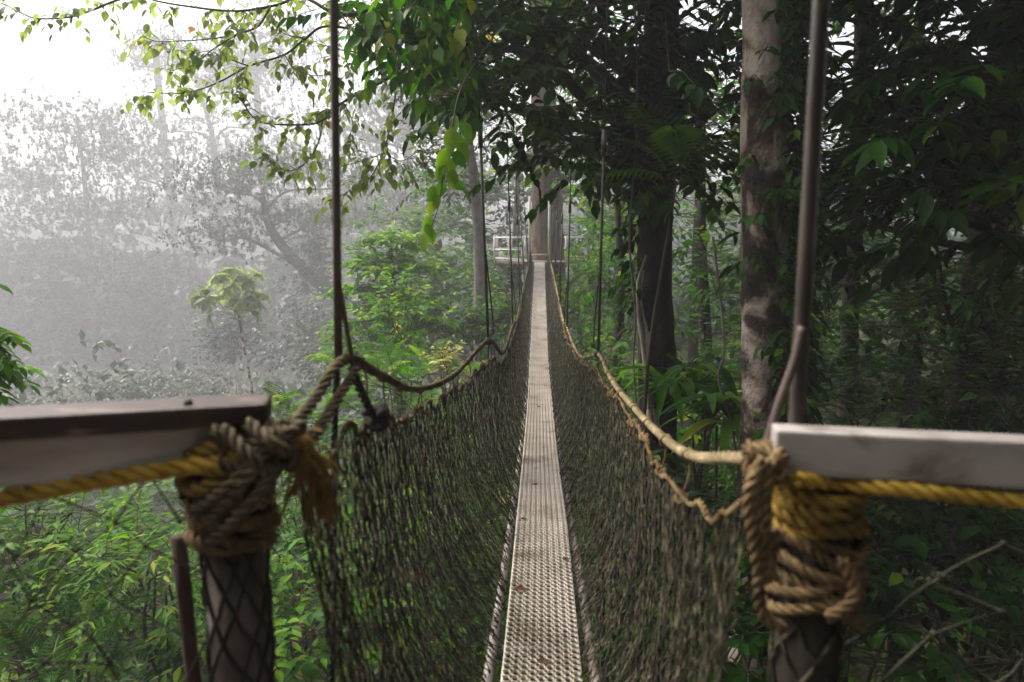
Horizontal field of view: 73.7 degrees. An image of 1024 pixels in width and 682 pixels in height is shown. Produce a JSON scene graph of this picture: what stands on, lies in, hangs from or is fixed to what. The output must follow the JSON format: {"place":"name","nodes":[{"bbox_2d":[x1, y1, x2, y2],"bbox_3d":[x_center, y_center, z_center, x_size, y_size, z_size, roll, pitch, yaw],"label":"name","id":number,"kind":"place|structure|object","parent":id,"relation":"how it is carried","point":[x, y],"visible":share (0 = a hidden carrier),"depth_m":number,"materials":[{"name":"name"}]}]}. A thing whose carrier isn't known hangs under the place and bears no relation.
{"place":"outdoors","nodes":[
{"label":"outdoors","id":0,"kind":"place"},
{"bbox_2d":[0,0,990,280],"label":"sky","id":1,"kind":"structure","parent":0,"point":[64,62],"materials":[{"name":"white"}]},
{"bbox_2d":[0,227,1023,681],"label":"ground","id":2,"kind":"structure","parent":0,"point":[166,365],"depth_m":21.07,"materials":[{"name":"plant"}]},
{"bbox_2d":[0,284,46,405],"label":"compound leaf tree","id":3,"kind":"object","parent":2,"relation":"on","point":[11,372],"visible":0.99,"depth_m":3.59,"materials":[{"name":"green plant"}]},
{"bbox_2d":[0,501,112,624],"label":"shrub","id":4,"kind":"object","parent":2,"relation":"on","point":[12,547],"visible":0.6,"depth_m":6.28,"materials":[{"name":"green plant"}]},
{"bbox_2d":[0,119,115,227],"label":"misty tree","id":5,"kind":"object","parent":2,"relation":"on","point":[3,153],"visible":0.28,"depth_m":162.42,"materials":[{"name":"grey plant"}]},
{"bbox_2d":[1,372,143,406],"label":"vine mound","id":6,"kind":"object","parent":2,"relation":"on","point":[70,399],"visible":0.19,"depth_m":44.33,"materials":[{"name":"green plant"}]},
{"bbox_2d":[1,484,152,578],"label":"shrub","id":7,"kind":"object","parent":2,"relation":"on","point":[30,516],"visible":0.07,"depth_m":10.68,"materials":[{"name":"green plant"}]},
{"bbox_2d":[0,573,158,681],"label":"fern","id":8,"kind":"object","parent":2,"relation":"on","point":[61,674],"visible":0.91,"depth_m":5.19,"materials":[{"name":"green plant"}]},
{"bbox_2d":[0,480,173,681],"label":"shrub","id":9,"kind":"object","parent":2,"relation":"on","point":[106,504],"visible":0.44,"depth_m":6.66,"materials":[{"name":"green plant"}]},
{"bbox_2d":[0,537,195,681],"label":"shrub","id":10,"kind":"object","parent":2,"relation":"on","point":[6,666],"visible":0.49,"depth_m":5.78,"materials":[{"name":"green plant"}]},
{"bbox_2d":[0,76,223,354],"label":"misty tree","id":11,"kind":"object","parent":2,"relation":"on","point":[72,206],"visible":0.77,"depth_m":107.04,"materials":[{"name":"grey plant"}]},
{"bbox_2d":[26,489,206,681],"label":"shrub","id":12,"kind":"object","parent":2,"relation":"on","point":[121,596],"visible":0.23,"depth_m":7.41,"materials":[{"name":"green plant"}]},
{"bbox_2d":[47,478,198,625],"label":"shrub","id":13,"kind":"object","parent":2,"relation":"on","point":[166,492],"visible":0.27,"depth_m":9.61,"materials":[{"name":"green plant"}]},
{"bbox_2d":[67,15,210,296],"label":"misty tree","id":14,"kind":"object","parent":2,"relation":"on","point":[157,60],"visible":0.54,"depth_m":152.35,"materials":[{"name":"grey plant"}]},
{"bbox_2d":[0,489,307,681],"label":"shrub","id":15,"kind":"object","parent":2,"relation":"on","point":[104,566],"visible":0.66,"depth_m":5.89,"materials":[{"name":"green plant"}]},
{"bbox_2d":[81,355,257,401],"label":"vine mound","id":16,"kind":"object","parent":2,"relation":"on","point":[211,389],"visible":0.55,"depth_m":46.64,"materials":[{"name":"green plant"}]},
{"bbox_2d":[31,579,319,681],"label":"shrub","id":17,"kind":"object","parent":2,"relation":"on","point":[97,671],"visible":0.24,"depth_m":6.50,"materials":[{"name":"green plant"}]},
{"bbox_2d":[81,483,306,637],"bbox_3d":[-4.218,3.164,9.418,2.911,1.882,2.409,7,11,39],"label":"shrub","id":18,"kind":"object","parent":2,"relation":"on","point":[191,553],"visible":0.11,"depth_m":9.41,"materials":[{"name":"green plant"}]},
{"bbox_2d":[58,35,379,271],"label":"misty tree","id":19,"kind":"object","parent":2,"relation":"on","point":[212,139],"visible":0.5,"depth_m":132.54,"materials":[{"name":"grey plant"}]},
{"bbox_2d":[182,294,274,394],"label":"tree","id":20,"kind":"object","parent":2,"relation":"on","point":[232,327],"visible":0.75,"depth_m":50.53,"materials":[{"name":"green plant"}]},
{"bbox_2d":[189,266,272,393],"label":"umbrella sapling","id":21,"kind":"object","parent":2,"relation":"on","point":[236,280],"visible":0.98,"depth_m":34.18,"materials":[{"name":"green plant"}]},
{"bbox_2d":[135,0,362,298],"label":"misty tree","id":22,"kind":"object","parent":2,"relation":"on","point":[260,36],"visible":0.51,"depth_m":142.24,"materials":[{"name":"grey plant"}]},
{"bbox_2d":[0,0,524,228],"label":"overhanging tree","id":23,"kind":"object","parent":2,"relation":"on","point":[184,66],"visible":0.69,"depth_m":5.88,"materials":[{"name":"green plant"}]},
{"bbox_2d":[138,540,410,681],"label":"shrub","id":24,"kind":"object","parent":2,"relation":"on","point":[284,665],"visible":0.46,"depth_m":6.00,"materials":[{"name":"green plant"}]},
{"bbox_2d":[145,127,416,399],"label":"leaning tree","id":25,"kind":"object","parent":2,"relation":"on","point":[246,173],"visible":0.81,"depth_m":61.97,"materials":[{"name":"grey plant"}]},
{"bbox_2d":[242,279,353,409],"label":"tree","id":26,"kind":"object","parent":2,"relation":"on","point":[308,337],"visible":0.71,"depth_m":46.75,"materials":[{"name":"green plant"}]},
{"bbox_2d":[266,197,332,416],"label":"tree","id":27,"kind":"object","parent":2,"relation":"on","point":[311,242],"visible":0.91,"depth_m":56.98,"materials":[{"name":"plant"}]},
{"bbox_2d":[156,414,454,681],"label":"shrub","id":28,"kind":"object","parent":2,"relation":"on","point":[295,585],"visible":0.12,"depth_m":7.34,"materials":[{"name":"green plant"}]},
{"bbox_2d":[256,168,403,315],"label":"misty tree","id":29,"kind":"object","parent":2,"relation":"on","point":[345,239],"visible":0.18,"depth_m":120.59,"materials":[{"name":"grey plant"}]},
{"bbox_2d":[262,379,397,567],"bbox_3d":[-3.419,2.519,11.807,2.925,3.886,2.293,0,9,2],"label":"fern","id":30,"kind":"object","parent":2,"relation":"on","point":[277,396],"visible":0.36,"depth_m":11.42,"materials":[{"name":"green plant"}]},
{"bbox_2d":[272,396,390,600],"bbox_3d":[-3.213,2.552,10.494,2.926,3.478,1.935,0,9,2],"label":"shrub","id":31,"kind":"object","parent":2,"relation":"on","point":[323,452],"visible":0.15,"depth_m":10.19,"materials":[{"name":"green plant"}]},
{"bbox_2d":[275,335,423,438],"bbox_3d":[-8.503,2.864,37.600,6.608,6.946,6.794,6,11,33],"label":"vine mound","id":32,"kind":"object","parent":2,"relation":"on","point":[316,366],"visible":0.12,"depth_m":36.53,"materials":[{"name":"green plant"}]},
{"bbox_2d":[196,503,508,681],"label":"shrub","id":33,"kind":"object","parent":2,"relation":"on","point":[316,615],"visible":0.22,"depth_m":6.57,"materials":[{"name":"green plant"}]},
{"bbox_2d":[310,220,465,457],"bbox_3d":[-3.245,0.230,17.303,3.761,6.552,4.005,-6,11,-33],"label":"layered tree","id":34,"kind":"object","parent":2,"relation":"on","point":[374,270],"visible":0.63,"depth_m":16.78,"materials":[{"name":"green plant"}]},
{"bbox_2d":[327,251,460,514],"bbox_3d":[-2.078,1.090,12.567,2.023,5.438,2.170,2,9,12],"label":"shrub","id":35,"kind":"object","parent":2,"relation":"on","point":[385,316],"visible":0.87,"depth_m":12.12,"materials":[{"name":"green plant"}]},
{"bbox_2d":[304,332,486,577],"bbox_3d":[-1.766,1.980,10.780,2.874,4.110,1.986,0,9,2],"label":"fern","id":36,"kind":"object","parent":2,"relation":"on","point":[382,364],"visible":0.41,"depth_m":10.76,"materials":[{"name":"green plant"}]},
{"bbox_2d":[271,61,525,327],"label":"misty tree","id":37,"kind":"object","parent":2,"relation":"on","point":[401,134],"visible":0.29,"depth_m":108.49,"materials":[{"name":"grey plant"}]},
{"bbox_2d":[309,333,501,681],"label":"tree","id":38,"kind":"object","parent":2,"relation":"on","point":[438,392],"visible":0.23,"depth_m":7.56,"materials":[{"name":"green plant"}]},
{"bbox_2d":[309,139,524,329],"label":"misty tree","id":39,"kind":"object","parent":2,"relation":"on","point":[393,202],"visible":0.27,"depth_m":87.00,"materials":[{"name":"grey plant"}]},
{"bbox_2d":[349,163,511,342],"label":"backing tree","id":40,"kind":"object","parent":2,"relation":"on","point":[442,229],"visible":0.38,"depth_m":30.56,"materials":[{"name":"green plant"}]},
{"bbox_2d":[385,229,500,391],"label":"shrub","id":41,"kind":"object","parent":2,"relation":"on","point":[456,291],"visible":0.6,"depth_m":25.02,"materials":[{"name":"green plant"}]},
{"bbox_2d":[420,340,485,599],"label":"shrub","id":42,"kind":"object","parent":2,"relation":"on","point":[443,356],"visible":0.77,"depth_m":9.83,"materials":[{"name":"green plant"}]},
{"bbox_2d":[303,549,604,681],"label":"shrub","id":43,"kind":"object","parent":2,"relation":"on","point":[479,622],"visible":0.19,"depth_m":6.44,"materials":[{"name":"green plant"}]},
{"bbox_2d":[344,422,567,681],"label":"shrub","id":44,"kind":"object","parent":2,"relation":"on","point":[449,571],"visible":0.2,"depth_m":7.26,"materials":[{"name":"green plant"}]},
{"bbox_2d":[404,289,509,437],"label":"shrub","id":45,"kind":"object","parent":2,"relation":"on","point":[463,306],"visible":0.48,"depth_m":17.36,"materials":[{"name":"green plant"}]},
{"bbox_2d":[369,55,554,428],"bbox_3d":[-1.650,-2.559,19.495,4.206,10.635,4.840,-4,10,-22],"label":"straight tree","id":46,"kind":"object","parent":2,"relation":"on","point":[473,176],"visible":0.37,"depth_m":19.20,"materials":[{"name":"grey plant"}]},
{"bbox_2d":[449,234,526,360],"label":"shrub","id":47,"kind":"object","parent":2,"relation":"on","point":[506,285],"visible":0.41,"depth_m":23.43,"materials":[{"name":"green plant"}]},
{"bbox_2d":[452,285,563,446],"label":"shrub","id":48,"kind":"object","parent":2,"relation":"on","point":[506,317],"visible":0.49,"depth_m":17.83,"materials":[{"name":"green plant"}]},
{"bbox_2d":[0,117,1023,521],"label":"forest","id":49,"kind":"object","parent":2,"relation":"on","point":[54,291],"visible":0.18,"depth_m":99.99,"materials":[{"name":"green plant"}]},
{"bbox_2d":[0,274,1023,681],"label":"undergrowth","id":50,"kind":"object","parent":2,"relation":"on","point":[882,422],"visible":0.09,"depth_m":10.66,"materials":[{"name":"green plant"}]},
{"bbox_2d":[442,116,583,324],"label":"backing tree","id":51,"kind":"object","parent":2,"relation":"on","point":[498,198],"visible":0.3,"depth_m":33.01,"materials":[{"name":"grey plant"}]},
{"bbox_2d":[339,0,714,396],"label":"tree","id":52,"kind":"object","parent":2,"relation":"on","point":[539,234],"visible":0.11,"depth_m":22.20,"materials":[{"name":"brown plant"}]},
{"bbox_2d":[494,196,595,286],"bbox_3d":[1.077,-3.137,22.719,3.302,3.132,3.389,0,9,2],"label":"platform","id":53,"kind":"object","parent":52,"relation":"attached to","point":[498,261],"visible":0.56,"depth_m":21.65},
{"bbox_2d":[293,0,747,681],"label":"suspension footbridge","id":54,"kind":"object","parent":53,"relation":"attached to","point":[539,438],"visible":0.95,"depth_m":2.75,"materials":[{"name":"fabric"}]},
{"bbox_2d":[515,586,525,595],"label":"fallen leaf","id":55,"kind":"object","parent":54,"relation":"on","point":[518,588],"visible":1,"depth_m":3.30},
{"bbox_2d":[537,657,548,668],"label":"fallen leaf","id":56,"kind":"object","parent":54,"relation":"on","point":[542,660],"visible":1,"depth_m":2.70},
{"bbox_2d":[767,423,1023,681],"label":"platform railing","id":57,"kind":"object","parent":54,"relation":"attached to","point":[808,648],"visible":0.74,"depth_m":1.21,"materials":[{"name":"paint"}]},
{"bbox_2d":[763,0,829,439],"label":"hanger pipe","id":58,"kind":"object","parent":57,"relation":"attached to","point":[794,380],"visible":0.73,"depth_m":1.24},
{"bbox_2d":[739,439,872,634],"bbox_3d":[0.551,0.366,1.276,0.212,0.380,0.321,7,11,39],"label":"lashing rope","id":59,"kind":"object","parent":57,"relation":"attached to","point":[764,465],"visible":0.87,"depth_m":1.23,"materials":[{"name":"fabric"}]},
{"bbox_2d":[771,471,1023,540],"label":"yellow rope","id":60,"kind":"object","parent":57,"relation":"attached to","point":[812,514],"visible":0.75,"depth_m":1.22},
{"bbox_2d":[276,0,848,681],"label":"dark trunk tree","id":61,"kind":"object","parent":2,"relation":"on","point":[554,46],"visible":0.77,"depth_m":6.02,"materials":[{"name":"green plant"}]},
{"bbox_2d":[338,0,482,146],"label":"leafy liana","id":62,"kind":"object","parent":61,"relation":"hanging from","point":[452,36],"visible":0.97,"depth_m":4.34,"materials":[{"name":"green plant"}]},
{"bbox_2d":[419,37,493,254],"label":"hanging vine","id":63,"kind":"object","parent":61,"relation":"hanging from","point":[453,139],"visible":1,"depth_m":4.11,"materials":[{"name":"green plant"}]},
{"bbox_2d":[629,7,637,416],"bbox_3d":[1.090,-1.315,6.028,0.165,4.089,0.019,0,9,2],"label":"liana","id":64,"kind":"object","parent":61,"relation":"hanging from","point":[630,215],"visible":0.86,"depth_m":6.08,"materials":[{"name":"brown plant"}]},
{"bbox_2d":[511,72,634,341],"bbox_3d":[3.754,-6.058,31.221,7.423,13.053,8.324,4,10,25],"label":"backing tree","id":65,"kind":"object","parent":2,"relation":"on","point":[574,203],"visible":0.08,"depth_m":31.23,"materials":[{"name":"green plant"}]},
{"bbox_2d":[527,265,637,387],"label":"shrub","id":66,"kind":"object","parent":2,"relation":"on","point":[575,322],"visible":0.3,"depth_m":20.38,"materials":[{"name":"green plant"}]},
{"bbox_2d":[531,304,637,527],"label":"shrub","id":67,"kind":"object","parent":2,"relation":"on","point":[578,340],"visible":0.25,"depth_m":12.23,"materials":[{"name":"green plant"}]},
{"bbox_2d":[505,385,721,681],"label":"shrub","id":68,"kind":"object","parent":2,"relation":"on","point":[689,487],"visible":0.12,"depth_m":7.31,"materials":[{"name":"green plant"}]},
{"bbox_2d":[520,360,712,681],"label":"shrub","id":69,"kind":"object","parent":2,"relation":"on","point":[682,432],"visible":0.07,"depth_m":8.20,"materials":[{"name":"green plant"}]},
{"bbox_2d":[518,57,723,406],"bbox_3d":[2.999,-2.658,19.279,5.864,9.994,5.553,3,9,17],"label":"bushy tree","id":70,"kind":"object","parent":2,"relation":"on","point":[578,291],"visible":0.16,"depth_m":18.87,"materials":[{"name":"green plant"}]},
{"bbox_2d":[534,435,733,681],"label":"shrub","id":71,"kind":"object","parent":2,"relation":"on","point":[673,459],"visible":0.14,"depth_m":6.33,"materials":[{"name":"green plant"}]},
{"bbox_2d":[566,183,714,561],"bbox_3d":[2.009,0.573,11.056,2.316,6.820,4.278,0,9,2],"label":"bushy tree","id":72,"kind":"object","parent":2,"relation":"on","point":[620,346],"visible":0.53,"depth_m":10.72,"materials":[{"name":"green plant"}]},
{"bbox_2d":[573,99,739,681],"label":"palm","id":73,"kind":"object","parent":2,"relation":"on","point":[663,139],"visible":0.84,"depth_m":5.57,"materials":[{"name":"green plant"}]},
{"bbox_2d":[579,54,741,502],"bbox_3d":[3.363,-0.825,11.517,3.759,8.174,4.203,-3,9,-18],"label":"bushy tree","id":74,"kind":"object","parent":2,"relation":"on","point":[703,235],"visible":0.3,"depth_m":11.27,"materials":[{"name":"green plant"}]},
{"bbox_2d":[563,365,821,676],"bbox_3d":[2.190,2.378,8.021,2.677,4.440,2.382,-2,9,-12],"label":"shrub","id":75,"kind":"object","parent":2,"relation":"on","point":[728,472],"visible":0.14,"depth_m":7.33,"materials":[{"name":"green plant"}]},
{"bbox_2d":[687,58,738,367],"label":"shade tree","id":76,"kind":"object","parent":2,"relation":"on","point":[692,348],"visible":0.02,"depth_m":17.80,"materials":[{"name":"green plant"}]},
{"bbox_2d":[712,237,736,451],"bbox_3d":[1.684,0.050,5.404,0.280,1.735,0.019,0,9,2],"label":"liana","id":77,"kind":"object","parent":2,"relation":"on","point":[723,331],"visible":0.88,"depth_m":5.39,"materials":[{"name":"brown plant"}]},
{"bbox_2d":[592,524,862,681],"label":"shrub","id":78,"kind":"object","parent":2,"relation":"on","point":[753,641],"visible":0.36,"depth_m":4.23,"materials":[{"name":"green plant"}]},
{"bbox_2d":[603,350,852,681],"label":"strap plant","id":79,"kind":"object","parent":2,"relation":"on","point":[677,386],"visible":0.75,"depth_m":5.75,"materials":[{"name":"green plant"}]},
{"bbox_2d":[569,435,910,609],"bbox_3d":[2.311,2.825,6.989,2.942,3.593,2.217,6,11,34],"label":"shrub","id":80,"kind":"object","parent":2,"relation":"on","point":[710,528],"visible":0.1,"depth_m":6.79,"materials":[{"name":"green plant"}]},
{"bbox_2d":[679,0,885,677],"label":"mottled tree","id":81,"kind":"object","parent":2,"relation":"on","point":[769,170],"visible":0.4,"depth_m":4.69,"materials":[{"name":"brown plant"}]},
{"bbox_2d":[660,447,924,678],"bbox_3d":[1.798,2.950,5.056,1.651,4.575,1.394,0,9,2],"label":"shrub","id":82,"kind":"object","parent":2,"relation":"on","point":[880,579],"visible":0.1,"depth_m":4.63,"materials":[{"name":"green plant"}]},
{"bbox_2d":[675,207,912,337],"bbox_3d":[5.779,-0.073,13.976,4.916,5.578,4.879,0,9,2],"label":"shade tree","id":83,"kind":"object","parent":2,"relation":"on","point":[714,306],"visible":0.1,"depth_m":13.42,"materials":[{"name":"green plant"}]},
{"bbox_2d":[710,40,939,152],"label":"shade tree","id":84,"kind":"object","parent":2,"relation":"on","point":[735,125],"visible":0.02,"depth_m":15.03,"materials":[{"name":"green plant"}]},
{"bbox_2d":[712,502,985,681],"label":"shrub","id":85,"kind":"object","parent":2,"relation":"on","point":[932,650],"visible":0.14,"depth_m":4.90,"materials":[{"name":"green plant"}]},
{"bbox_2d":[694,0,1023,426],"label":"slender tree","id":86,"kind":"object","parent":2,"relation":"on","point":[850,282],"visible":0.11,"depth_m":8.00,"materials":[{"name":"green plant"}]},
{"bbox_2d":[702,0,1023,323],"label":"broadleaf tree","id":87,"kind":"object","parent":2,"relation":"on","point":[969,129],"visible":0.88,"depth_m":4.62,"materials":[{"name":"green plant"}]},
{"bbox_2d":[702,483,1023,681],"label":"shrub","id":88,"kind":"object","parent":2,"relation":"on","point":[916,541],"visible":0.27,"depth_m":5.01,"materials":[{"name":"green plant"}]},
{"bbox_2d":[723,280,1023,429],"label":"shade tree","id":89,"kind":"object","parent":2,"relation":"on","point":[907,422],"visible":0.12,"depth_m":12.59,"materials":[{"name":"green plant"}]},
{"bbox_2d":[732,306,1023,494],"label":"shrub","id":90,"kind":"object","parent":2,"relation":"on","point":[938,424],"visible":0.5,"depth_m":6.76,"materials":[{"name":"green plant"}]},
{"bbox_2d":[736,519,1023,681],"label":"shrub","id":91,"kind":"object","parent":2,"relation":"on","point":[953,668],"visible":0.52,"depth_m":4.56,"materials":[{"name":"green plant"}]},
{"bbox_2d":[824,156,970,423],"bbox_3d":[8.579,-1.248,15.197,5.762,6.447,4.858,7,11,38],"label":"shade tree","id":92,"kind":"object","parent":2,"relation":"on","point":[915,406],"visible":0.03,"depth_m":14.88,"materials":[{"name":"green plant"}]},
{"bbox_2d":[813,211,1023,635],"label":"slender tree","id":93,"kind":"object","parent":2,"relation":"on","point":[969,302],"visible":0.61,"depth_m":7.40,"materials":[{"name":"green plant"}]},
{"bbox_2d":[827,305,1023,666],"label":"shrub","id":94,"kind":"object","parent":2,"relation":"on","point":[961,347],"visible":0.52,"depth_m":7.33,"materials":[{"name":"green plant"}]},
{"bbox_2d":[830,4,1023,432],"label":"canopy tree","id":95,"kind":"object","parent":2,"relation":"on","point":[838,26],"visible":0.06,"depth_m":12.65,"materials":[{"name":"green plant"}]},
{"bbox_2d":[838,255,1023,434],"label":"shade tree","id":96,"kind":"object","parent":2,"relation":"on","point":[893,343],"visible":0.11,"depth_m":11.79,"materials":[{"name":"green plant"}]},
{"bbox_2d":[843,287,1023,681],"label":"shrub","id":97,"kind":"object","parent":2,"relation":"on","point":[994,404],"visible":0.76,"depth_m":6.44,"materials":[{"name":"green plant"}]},
{"bbox_2d":[868,482,1023,681],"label":"shrub","id":98,"kind":"object","parent":2,"relation":"on","point":[1014,612],"visible":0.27,"depth_m":4.96,"materials":[{"name":"green plant"}]},
{"bbox_2d":[869,410,1023,681],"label":"shrub","id":99,"kind":"object","parent":2,"relation":"on","point":[1020,673],"visible":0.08,"depth_m":5.93,"materials":[{"name":"green plant"}]},
{"bbox_2d":[943,379,950,418],"bbox_3d":[7.699,1.602,12.064,0.438,2.033,0.214,0,9,2],"label":"dead stump","id":100,"kind":"object","parent":2,"relation":"on","point":[948,398],"visible":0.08,"depth_m":11.90,"materials":[{"name":"green plant"}]},
{"bbox_2d":[928,0,1020,608],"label":"canopy tree","id":101,"kind":"object","parent":2,"relation":"on","point":[976,355],"visible":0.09,"depth_m":7.73,"materials":[{"name":"green plant"}]},
{"bbox_2d":[1003,225,1022,400],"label":"shade tree","id":102,"kind":"object","parent":2,"relation":"on","point":[1017,275],"depth_m":13.42,"materials":[{"name":"green plant"}]},
{"bbox_3d":[0.002,3.744,0.628,3.000,4.552,1.990,0,9,2],"label":"viewing platform","id":103,"kind":"object","parent":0,"visible":0},
{"bbox_2d":[0,393,275,681],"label":"platform railing","id":104,"kind":"object","parent":103,"relation":"on","point":[47,444],"visible":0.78,"depth_m":1.22,"materials":[{"name":"metal"}]},
{"bbox_2d":[0,428,349,539],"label":"yellow rope","id":105,"kind":"object","parent":104,"relation":"attached to","point":[201,460],"visible":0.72,"depth_m":1.21,"materials":[{"name":"fabric"}]},
{"bbox_2d":[170,533,201,681],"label":"stake","id":106,"kind":"object","parent":104,"relation":"attached to","point":[184,592],"visible":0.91,"depth_m":1.47,"materials":[{"name":"brown wood"}]},
{"bbox_2d":[177,415,307,555],"bbox_3d":[-0.501,0.264,1.275,0.265,0.285,0.183,6,11,35],"label":"lashing rope","id":107,"kind":"object","parent":104,"relation":"attached to","point":[208,521],"visible":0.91,"depth_m":1.21,"materials":[{"name":"fabric"}]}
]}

